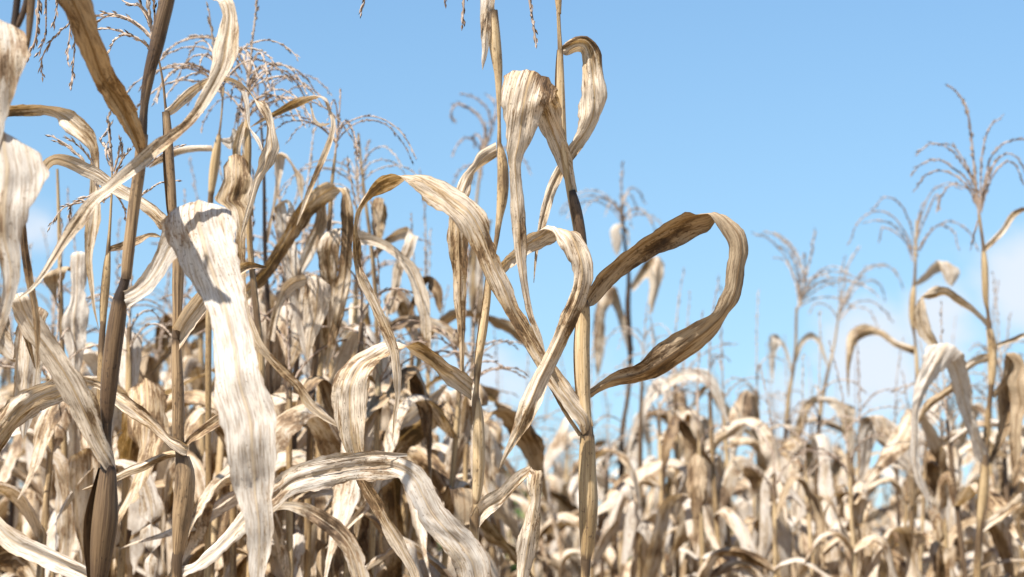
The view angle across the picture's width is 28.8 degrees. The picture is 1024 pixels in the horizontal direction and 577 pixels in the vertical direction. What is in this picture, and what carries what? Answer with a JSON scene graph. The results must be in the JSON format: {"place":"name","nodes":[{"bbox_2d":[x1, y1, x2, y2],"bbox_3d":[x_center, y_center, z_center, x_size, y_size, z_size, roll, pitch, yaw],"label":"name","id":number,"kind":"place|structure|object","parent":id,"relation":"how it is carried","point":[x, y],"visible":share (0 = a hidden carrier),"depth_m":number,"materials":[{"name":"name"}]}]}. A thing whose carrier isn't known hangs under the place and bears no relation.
{"place":"outdoors","nodes":[
{"label":"outdoors","id":0,"kind":"place"},
{"bbox_2d":[0,0,1023,537],"label":"sky","id":1,"kind":"structure","parent":0,"point":[788,118],"materials":[{"name":"blue"}]},
{"bbox_3d":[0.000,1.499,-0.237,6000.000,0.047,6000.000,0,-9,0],"label":"ground","id":2,"kind":"structure","parent":0,"visible":0},
{"bbox_2d":[0,361,44,576],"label":"corn plant","id":3,"kind":"object","parent":2,"relation":"on","point":[21,567],"visible":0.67,"depth_m":2.72,"materials":[{"name":"beige plant"}]},
{"bbox_2d":[0,457,53,573],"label":"corn plant","id":4,"kind":"object","parent":2,"relation":"on","point":[21,475],"visible":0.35,"depth_m":3.26,"materials":[{"name":"beige plant"}]},
{"bbox_2d":[0,284,55,521],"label":"corn plant","id":5,"kind":"object","parent":2,"relation":"on","point":[3,506],"visible":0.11,"depth_m":3.74,"materials":[{"name":"beige plant"}]},
{"bbox_2d":[0,243,56,572],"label":"corn plant","id":6,"kind":"object","parent":2,"relation":"on","point":[17,520],"visible":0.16,"depth_m":3.45,"materials":[{"name":"beige plant"}]},
{"bbox_2d":[0,0,86,576],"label":"corn plant","id":7,"kind":"object","parent":2,"relation":"on","point":[24,173],"visible":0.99,"depth_m":1.54,"materials":[{"name":"beige plant"}]},
{"bbox_2d":[0,334,92,457],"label":"corn plant","id":8,"kind":"object","parent":2,"relation":"on","point":[86,371],"visible":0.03,"depth_m":4.32,"materials":[{"name":"beige plant"}]},
{"bbox_2d":[0,0,100,439],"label":"corn plant","id":9,"kind":"object","parent":2,"relation":"on","point":[27,374],"visible":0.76,"depth_m":2.29,"materials":[{"name":"beige plant"}]},
{"bbox_2d":[0,211,121,574],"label":"corn plant","id":10,"kind":"object","parent":2,"relation":"on","point":[21,466],"visible":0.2,"depth_m":4.10,"materials":[{"name":"beige plant"}]},
{"bbox_2d":[40,169,88,576],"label":"corn plant","id":11,"kind":"object","parent":2,"relation":"on","point":[74,317],"visible":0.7,"depth_m":2.72,"materials":[{"name":"beige plant"}]},
{"bbox_2d":[0,188,151,576],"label":"corn plant","id":12,"kind":"object","parent":2,"relation":"on","point":[10,460],"visible":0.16,"depth_m":3.18,"materials":[{"name":"beige plant"}]},
{"bbox_2d":[0,217,163,576],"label":"corn plant","id":13,"kind":"object","parent":2,"relation":"on","point":[151,507],"visible":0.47,"depth_m":2.61,"materials":[{"name":"beige plant"}]},
{"bbox_2d":[17,264,171,576],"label":"corn plant","id":14,"kind":"object","parent":2,"relation":"on","point":[137,442],"visible":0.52,"depth_m":2.61,"materials":[{"name":"beige plant"}]},
{"bbox_2d":[38,218,167,576],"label":"corn plant","id":15,"kind":"object","parent":2,"relation":"on","point":[53,493],"visible":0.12,"depth_m":3.72,"materials":[{"name":"beige plant"}]},
{"bbox_2d":[45,277,161,576],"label":"corn plant","id":16,"kind":"object","parent":2,"relation":"on","point":[90,357],"visible":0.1,"depth_m":3.02,"materials":[{"name":"beige plant"}]},
{"bbox_2d":[48,264,171,576],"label":"corn plant","id":17,"kind":"object","parent":2,"relation":"on","point":[148,364],"visible":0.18,"depth_m":3.87,"materials":[{"name":"beige plant"}]},
{"bbox_2d":[45,110,185,467],"bbox_3d":[-0.423,0.807,2.000,0.163,2.030,0.113,-8,-12,41],"label":"corn plant","id":18,"kind":"object","parent":2,"relation":"on","point":[105,286],"visible":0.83,"depth_m":2.16,"materials":[{"name":"beige plant"}]},
{"bbox_2d":[80,251,202,541],"bbox_3d":[-0.769,0.990,3.469,0.785,2.131,0.547,3,-10,-20],"label":"corn plant","id":19,"kind":"object","parent":2,"relation":"on","point":[193,448],"visible":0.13,"depth_m":3.58,"materials":[{"name":"beige plant"}]},
{"bbox_2d":[12,0,276,576],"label":"corn plant","id":20,"kind":"object","parent":2,"relation":"on","point":[197,238],"visible":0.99,"depth_m":1.69,"materials":[{"name":"brown plant"}]},
{"bbox_2d":[119,288,189,490],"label":"corn plant","id":21,"kind":"object","parent":2,"relation":"on","point":[147,349],"visible":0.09,"depth_m":5.56,"materials":[{"name":"brown plant"}]},
{"bbox_2d":[113,157,205,465],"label":"corn plant","id":22,"kind":"object","parent":2,"relation":"on","point":[193,365],"visible":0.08,"depth_m":3.82,"materials":[{"name":"beige plant"}]},
{"bbox_2d":[127,188,203,576],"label":"corn plant","id":23,"kind":"object","parent":2,"relation":"on","point":[136,522],"visible":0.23,"depth_m":3.19,"materials":[{"name":"beige plant"}]},
{"bbox_2d":[134,289,204,576],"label":"corn plant","id":24,"kind":"object","parent":2,"relation":"on","point":[194,345],"visible":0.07,"depth_m":4.26,"materials":[{"name":"beige plant"}]},
{"bbox_2d":[128,159,280,576],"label":"corn plant","id":25,"kind":"object","parent":2,"relation":"on","point":[194,397],"visible":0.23,"depth_m":2.95,"materials":[{"name":"beige plant"}]},
{"bbox_2d":[126,1,300,576],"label":"corn plant","id":26,"kind":"object","parent":2,"relation":"on","point":[215,161],"visible":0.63,"depth_m":2.55,"materials":[{"name":"beige plant"}]},
{"bbox_2d":[112,172,315,576],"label":"corn plant","id":27,"kind":"object","parent":2,"relation":"on","point":[261,299],"visible":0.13,"depth_m":3.10,"materials":[{"name":"beige plant"}]},
{"bbox_2d":[0,0,490,576],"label":"corn plant","id":28,"kind":"object","parent":2,"relation":"on","point":[456,540],"visible":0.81,"depth_m":2.03,"materials":[{"name":"beige plant"}]},
{"bbox_2d":[130,174,382,539],"bbox_3d":[-0.358,0.870,2.763,0.550,2.146,0.790,0,-9,1],"label":"corn plant","id":29,"kind":"object","parent":2,"relation":"on","point":[346,349],"visible":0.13,"depth_m":2.92,"materials":[{"name":"beige plant"}]},
{"bbox_2d":[160,0,355,576],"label":"corn plant","id":30,"kind":"object","parent":2,"relation":"on","point":[253,80],"visible":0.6,"depth_m":2.65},
{"bbox_2d":[172,169,343,576],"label":"corn plant","id":31,"kind":"object","parent":2,"relation":"on","point":[298,456],"visible":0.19,"depth_m":2.75,"materials":[{"name":"beige plant"}]},
{"bbox_2d":[147,186,373,576],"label":"corn plant","id":32,"kind":"object","parent":2,"relation":"on","point":[200,326],"visible":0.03,"depth_m":3.27,"materials":[{"name":"beige plant"}]},
{"bbox_2d":[170,126,352,576],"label":"corn plant","id":33,"kind":"object","parent":2,"relation":"on","point":[279,352],"visible":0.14,"depth_m":2.96,"materials":[{"name":"beige plant"}]},
{"bbox_2d":[200,69,331,576],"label":"corn plant","id":34,"kind":"object","parent":2,"relation":"on","point":[317,232],"visible":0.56,"depth_m":2.90,"materials":[{"name":"beige plant"}]},
{"bbox_2d":[118,214,452,576],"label":"corn plant","id":35,"kind":"object","parent":2,"relation":"on","point":[208,508],"visible":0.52,"depth_m":2.63,"materials":[{"name":"beige plant"}]},
{"bbox_2d":[215,95,369,576],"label":"corn plant","id":36,"kind":"object","parent":2,"relation":"on","point":[233,194],"visible":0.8,"depth_m":2.33,"materials":[{"name":"beige plant"}]},
{"bbox_2d":[184,139,445,533],"bbox_3d":[-0.338,0.873,3.283,0.392,2.304,0.930,-6,-11,33],"label":"corn plant","id":37,"kind":"object","parent":2,"relation":"on","point":[354,315],"visible":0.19,"depth_m":3.43,"materials":[{"name":"brown plant"}]},
{"bbox_2d":[201,155,432,576],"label":"corn plant","id":38,"kind":"object","parent":2,"relation":"on","point":[345,498],"visible":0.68,"depth_m":2.66,"materials":[{"name":"beige plant"}]},
{"bbox_2d":[213,187,443,576],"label":"corn plant","id":39,"kind":"object","parent":2,"relation":"on","point":[301,444],"visible":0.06,"depth_m":3.19,"materials":[{"name":"beige plant"}]},
{"bbox_2d":[246,85,430,576],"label":"corn plant","id":40,"kind":"object","parent":2,"relation":"on","point":[315,301],"visible":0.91,"depth_m":2.69,"materials":[{"name":"beige plant"}]},
{"bbox_2d":[244,197,449,576],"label":"corn plant","id":41,"kind":"object","parent":2,"relation":"on","point":[417,454],"visible":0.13,"depth_m":3.02,"materials":[{"name":"beige plant"}]},
{"bbox_2d":[277,133,471,566],"bbox_3d":[-0.231,0.856,2.928,0.278,2.224,0.226,-5,-10,29],"label":"corn plant","id":42,"kind":"object","parent":2,"relation":"on","point":[437,397],"visible":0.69,"depth_m":3.09,"materials":[{"name":"beige plant"}]},
{"bbox_2d":[316,199,472,576],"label":"corn plant","id":43,"kind":"object","parent":2,"relation":"on","point":[366,533],"visible":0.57,"depth_m":2.77,"materials":[{"name":"beige plant"}]},
{"bbox_2d":[303,169,522,576],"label":"corn plant","id":44,"kind":"object","parent":2,"relation":"on","point":[401,308],"visible":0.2,"depth_m":3.55,"materials":[{"name":"beige plant"}]},
{"bbox_2d":[353,213,504,576],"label":"corn plant","id":45,"kind":"object","parent":2,"relation":"on","point":[387,413],"visible":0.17,"depth_m":3.28,"materials":[{"name":"beige plant"}]},
{"bbox_2d":[326,242,532,576],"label":"corn plant","id":46,"kind":"object","parent":2,"relation":"on","point":[457,496],"visible":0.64,"depth_m":2.84,"materials":[{"name":"brown plant"}]},
{"bbox_2d":[400,285,512,567],"bbox_3d":[-0.208,1.046,3.885,0.549,2.150,0.479,4,-10,-25],"label":"corn plant","id":47,"kind":"object","parent":2,"relation":"on","point":[468,526],"visible":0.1,"depth_m":4.07,"materials":[{"name":"beige plant"}]},
{"bbox_2d":[403,228,511,576],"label":"corn plant","id":48,"kind":"object","parent":2,"relation":"on","point":[501,478],"visible":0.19,"depth_m":3.70,"materials":[{"name":"beige plant"}]},
{"bbox_2d":[330,0,592,576],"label":"corn plant","id":49,"kind":"object","parent":2,"relation":"on","point":[349,392],"visible":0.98,"depth_m":2.08,"materials":[{"name":"beige plant"}]},
{"bbox_2d":[435,390,518,547],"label":"corn plant","id":50,"kind":"object","parent":2,"relation":"on","point":[495,428],"visible":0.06,"depth_m":3.87,"materials":[{"name":"beige plant"}]},
{"bbox_2d":[431,267,547,576],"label":"corn plant","id":51,"kind":"object","parent":2,"relation":"on","point":[530,444],"visible":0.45,"depth_m":3.10,"materials":[{"name":"beige plant"}]},
{"bbox_2d":[450,93,531,377],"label":"corn plant","id":52,"kind":"object","parent":2,"relation":"on","point":[474,272],"visible":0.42,"depth_m":4.30,"materials":[{"name":"beige plant"}]},
{"bbox_2d":[479,329,555,576],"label":"corn plant","id":53,"kind":"object","parent":2,"relation":"on","point":[523,503],"visible":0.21,"depth_m":4.52,"materials":[{"name":"beige plant"}]},
{"bbox_2d":[485,403,575,576],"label":"corn plant","id":54,"kind":"object","parent":2,"relation":"on","point":[555,565],"visible":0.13,"depth_m":4.76,"materials":[{"name":"beige plant"}]},
{"bbox_2d":[504,405,578,576],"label":"corn plant","id":55,"kind":"object","parent":2,"relation":"on","point":[565,501],"visible":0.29,"depth_m":5.60,"materials":[{"name":"beige plant"}]},
{"bbox_2d":[505,479,580,576],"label":"corn plant","id":56,"kind":"object","parent":2,"relation":"on","point":[575,557],"visible":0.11,"depth_m":4.94,"materials":[{"name":"beige plant"}]},
{"bbox_2d":[353,0,747,576],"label":"corn plant","id":57,"kind":"object","parent":2,"relation":"on","point":[531,102],"visible":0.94,"depth_m":2.01,"materials":[{"name":"beige plant"}]},
{"bbox_2d":[482,354,618,576],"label":"corn plant","id":58,"kind":"object","parent":2,"relation":"on","point":[609,556],"visible":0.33,"depth_m":4.16,"materials":[{"name":"beige plant"}]},
{"bbox_2d":[514,387,619,576],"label":"corn plant","id":59,"kind":"object","parent":2,"relation":"on","point":[565,534],"visible":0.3,"depth_m":5.14,"materials":[{"name":"beige plant"}]},
{"bbox_2d":[503,414,633,576],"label":"corn plant","id":60,"kind":"object","parent":2,"relation":"on","point":[572,435],"visible":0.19,"depth_m":7.17,"materials":[{"name":"beige plant"}]},
{"bbox_2d":[500,377,637,576],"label":"corn plant","id":61,"kind":"object","parent":2,"relation":"on","point":[603,482],"visible":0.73,"depth_m":4.47,"materials":[{"name":"beige plant"}]},
{"bbox_2d":[535,355,610,576],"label":"corn plant","id":62,"kind":"object","parent":2,"relation":"on","point":[558,485],"visible":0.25,"depth_m":5.90,"materials":[{"name":"beige plant"}]},
{"bbox_2d":[542,363,670,576],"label":"corn plant","id":63,"kind":"object","parent":2,"relation":"on","point":[550,539],"visible":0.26,"depth_m":4.99,"materials":[{"name":"beige plant"}]},
{"bbox_2d":[560,161,664,564],"bbox_3d":[0.234,0.950,4.423,0.247,2.508,0.284,0,-9,0],"label":"corn plant","id":64,"kind":"object","parent":2,"relation":"on","point":[652,269],"visible":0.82,"depth_m":4.59,"materials":[{"name":"beige plant"}]},
{"bbox_2d":[574,401,651,576],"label":"corn plant","id":65,"kind":"object","parent":2,"relation":"on","point":[600,494],"visible":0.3,"depth_m":6.18,"materials":[{"name":"beige plant"}]},
{"bbox_2d":[567,335,682,572],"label":"corn plant","id":66,"kind":"object","parent":2,"relation":"on","point":[647,439],"visible":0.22,"depth_m":6.79,"materials":[{"name":"beige plant"}]},
{"bbox_2d":[543,304,720,576],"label":"corn plant","id":67,"kind":"object","parent":2,"relation":"on","point":[620,495],"visible":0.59,"depth_m":3.95,"materials":[{"name":"beige plant"}]},
{"bbox_2d":[594,309,712,576],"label":"corn plant","id":68,"kind":"object","parent":2,"relation":"on","point":[651,480],"visible":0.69,"depth_m":4.13,"materials":[{"name":"beige plant"}]},
{"bbox_2d":[601,302,728,576],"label":"corn plant","id":69,"kind":"object","parent":2,"relation":"on","point":[666,385],"visible":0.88,"depth_m":4.19,"materials":[{"name":"beige plant"}]},
{"bbox_2d":[609,291,738,576],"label":"corn plant","id":70,"kind":"object","parent":2,"relation":"on","point":[670,478],"visible":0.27,"depth_m":4.43,"materials":[{"name":"beige plant"}]},
{"bbox_2d":[613,321,755,576],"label":"corn plant","id":71,"kind":"object","parent":2,"relation":"on","point":[664,415],"visible":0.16,"depth_m":5.53,"materials":[{"name":"beige plant"}]},
{"bbox_2d":[642,310,755,576],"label":"corn plant","id":72,"kind":"object","parent":2,"relation":"on","point":[690,521],"visible":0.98,"depth_m":3.68,"materials":[{"name":"beige plant"}]},
{"bbox_2d":[623,267,788,576],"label":"corn plant","id":73,"kind":"object","parent":2,"relation":"on","point":[732,428],"visible":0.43,"depth_m":4.20,"materials":[{"name":"beige plant"}]},
{"bbox_2d":[656,374,756,576],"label":"corn plant","id":74,"kind":"object","parent":2,"relation":"on","point":[745,509],"visible":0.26,"depth_m":4.74,"materials":[{"name":"beige plant"}]},
{"bbox_2d":[661,275,794,576],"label":"corn plant","id":75,"kind":"object","parent":2,"relation":"on","point":[719,494],"visible":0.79,"depth_m":3.99,"materials":[{"name":"beige plant"}]},
{"bbox_2d":[680,285,793,576],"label":"corn plant","id":76,"kind":"object","parent":2,"relation":"on","point":[785,544],"visible":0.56,"depth_m":4.29,"materials":[{"name":"beige plant"}]},
{"bbox_2d":[696,363,831,576],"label":"corn plant","id":77,"kind":"object","parent":2,"relation":"on","point":[750,559],"visible":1,"depth_m":3.62,"materials":[{"name":"beige plant"}]},
{"bbox_2d":[723,289,838,575],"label":"corn plant","id":78,"kind":"object","parent":2,"relation":"on","point":[746,404],"visible":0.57,"depth_m":4.47,"materials":[{"name":"beige plant"}]},
{"bbox_2d":[730,389,844,576],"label":"corn plant","id":79,"kind":"object","parent":2,"relation":"on","point":[734,507],"visible":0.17,"depth_m":4.85,"materials":[{"name":"beige plant"}]},
{"bbox_2d":[751,227,879,576],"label":"corn plant","id":80,"kind":"object","parent":2,"relation":"on","point":[776,342],"visible":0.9,"depth_m":4.59,"materials":[{"name":"beige plant"}]},
{"bbox_2d":[790,357,845,529],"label":"corn plant","id":81,"kind":"object","parent":2,"relation":"on","point":[840,490],"visible":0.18,"depth_m":7.72,"materials":[{"name":"beige plant"}]},
{"bbox_2d":[770,311,866,576],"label":"corn plant","id":82,"kind":"object","parent":2,"relation":"on","point":[824,483],"visible":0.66,"depth_m":4.09,"materials":[{"name":"beige plant"}]},
{"bbox_2d":[760,336,879,576],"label":"corn plant","id":83,"kind":"object","parent":2,"relation":"on","point":[834,425],"visible":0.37,"depth_m":5.64,"materials":[{"name":"beige plant"}]},
{"bbox_2d":[750,353,906,576],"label":"corn plant","id":84,"kind":"object","parent":2,"relation":"on","point":[765,537],"visible":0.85,"depth_m":3.90,"materials":[{"name":"beige plant"}]},
{"bbox_2d":[821,381,847,575],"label":"corn plant","id":85,"kind":"object","parent":2,"relation":"on","point":[837,447],"visible":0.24,"depth_m":8.34,"materials":[{"name":"beige plant"}]},
{"bbox_2d":[789,340,921,576],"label":"corn plant","id":86,"kind":"object","parent":2,"relation":"on","point":[859,508],"visible":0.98,"depth_m":3.68,"materials":[{"name":"beige plant"}]},
{"bbox_2d":[808,246,903,555],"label":"corn plant","id":87,"kind":"object","parent":2,"relation":"on","point":[846,298],"visible":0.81,"depth_m":5.00,"materials":[{"name":"plant"}]},
{"bbox_2d":[812,325,905,576],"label":"corn plant","id":88,"kind":"object","parent":2,"relation":"on","point":[831,560],"visible":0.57,"depth_m":3.89,"materials":[{"name":"beige plant"}]},
{"bbox_2d":[806,358,933,576],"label":"corn plant","id":89,"kind":"object","parent":2,"relation":"on","point":[836,468],"visible":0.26,"depth_m":7.03,"materials":[{"name":"beige plant"}]},
{"bbox_2d":[791,371,982,576],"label":"corn plant","id":90,"kind":"object","parent":2,"relation":"on","point":[966,511],"visible":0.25,"depth_m":4.41,"materials":[{"name":"brown plant"}]},
{"bbox_2d":[839,337,939,576],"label":"corn plant","id":91,"kind":"object","parent":2,"relation":"on","point":[894,518],"visible":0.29,"depth_m":4.64,"materials":[{"name":"beige plant"}]},
{"bbox_2d":[851,415,932,510],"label":"corn plant","id":92,"kind":"object","parent":2,"relation":"on","point":[874,425],"visible":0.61,"depth_m":3.86,"materials":[{"name":"beige plant"}]},
{"bbox_2d":[871,423,930,562],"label":"corn plant","id":93,"kind":"object","parent":2,"relation":"on","point":[879,514],"visible":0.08,"depth_m":5.97,"materials":[{"name":"brown plant"}]},
{"bbox_2d":[840,339,970,576],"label":"corn plant","id":94,"kind":"object","parent":2,"relation":"on","point":[954,550],"visible":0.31,"depth_m":4.19,"materials":[{"name":"beige plant"}]},
{"bbox_2d":[846,182,978,531],"bbox_3d":[0.817,0.950,3.930,0.236,2.354,0.198,6,-11,-34],"label":"corn plant","id":95,"kind":"object","parent":2,"relation":"on","point":[950,272],"visible":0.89,"depth_m":4.09,"materials":[{"name":"beige plant"}]},
{"bbox_2d":[861,378,977,576],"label":"corn plant","id":96,"kind":"object","parent":2,"relation":"on","point":[896,447],"visible":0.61,"depth_m":3.76,"materials":[{"name":"beige plant"}]},
{"bbox_2d":[894,428,959,576],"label":"corn plant","id":97,"kind":"object","parent":2,"relation":"on","point":[926,566],"visible":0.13,"depth_m":4.91,"materials":[{"name":"beige plant"}]},
{"bbox_2d":[890,302,1023,576],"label":"corn plant","id":98,"kind":"object","parent":2,"relation":"on","point":[995,502],"visible":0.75,"depth_m":3.62,"materials":[{"name":"beige plant"}]},
{"bbox_2d":[923,381,997,576],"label":"corn plant","id":99,"kind":"object","parent":2,"relation":"on","point":[992,571],"visible":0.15,"depth_m":4.43,"materials":[{"name":"beige plant"}]},
{"bbox_2d":[908,313,1023,576],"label":"corn plant","id":100,"kind":"object","parent":2,"relation":"on","point":[969,562],"visible":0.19,"depth_m":4.56,"materials":[{"name":"brown plant"}]},
{"bbox_2d":[909,84,1023,576],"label":"corn plant","id":101,"kind":"object","parent":2,"relation":"on","point":[1008,392],"visible":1,"depth_m":3.34,"materials":[{"name":"beige plant"}]},
{"bbox_2d":[914,281,1023,576],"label":"corn plant","id":102,"kind":"object","parent":2,"relation":"on","point":[929,512],"visible":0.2,"depth_m":4.91,"materials":[{"name":"beige plant"}]},
{"bbox_2d":[920,317,1023,566],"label":"corn plant","id":103,"kind":"object","parent":2,"relation":"on","point":[972,475],"visible":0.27,"depth_m":6.35,"materials":[{"name":"beige plant"}]},
{"bbox_2d":[926,271,1023,576],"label":"corn plant","id":104,"kind":"object","parent":2,"relation":"on","point":[1001,535],"visible":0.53,"depth_m":4.25,"materials":[{"name":"beige plant"}]},
{"bbox_2d":[960,308,1023,568],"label":"corn plant","id":105,"kind":"object","parent":2,"relation":"on","point":[969,548],"visible":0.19,"depth_m":5.29,"materials":[{"name":"beige plant"}]},
{"bbox_2d":[1009,417,1023,501],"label":"corn plant","id":106,"kind":"object","parent":2,"relation":"on","point":[1018,475],"visible":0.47,"depth_m":4.28,"materials":[{"name":"beige plant"}]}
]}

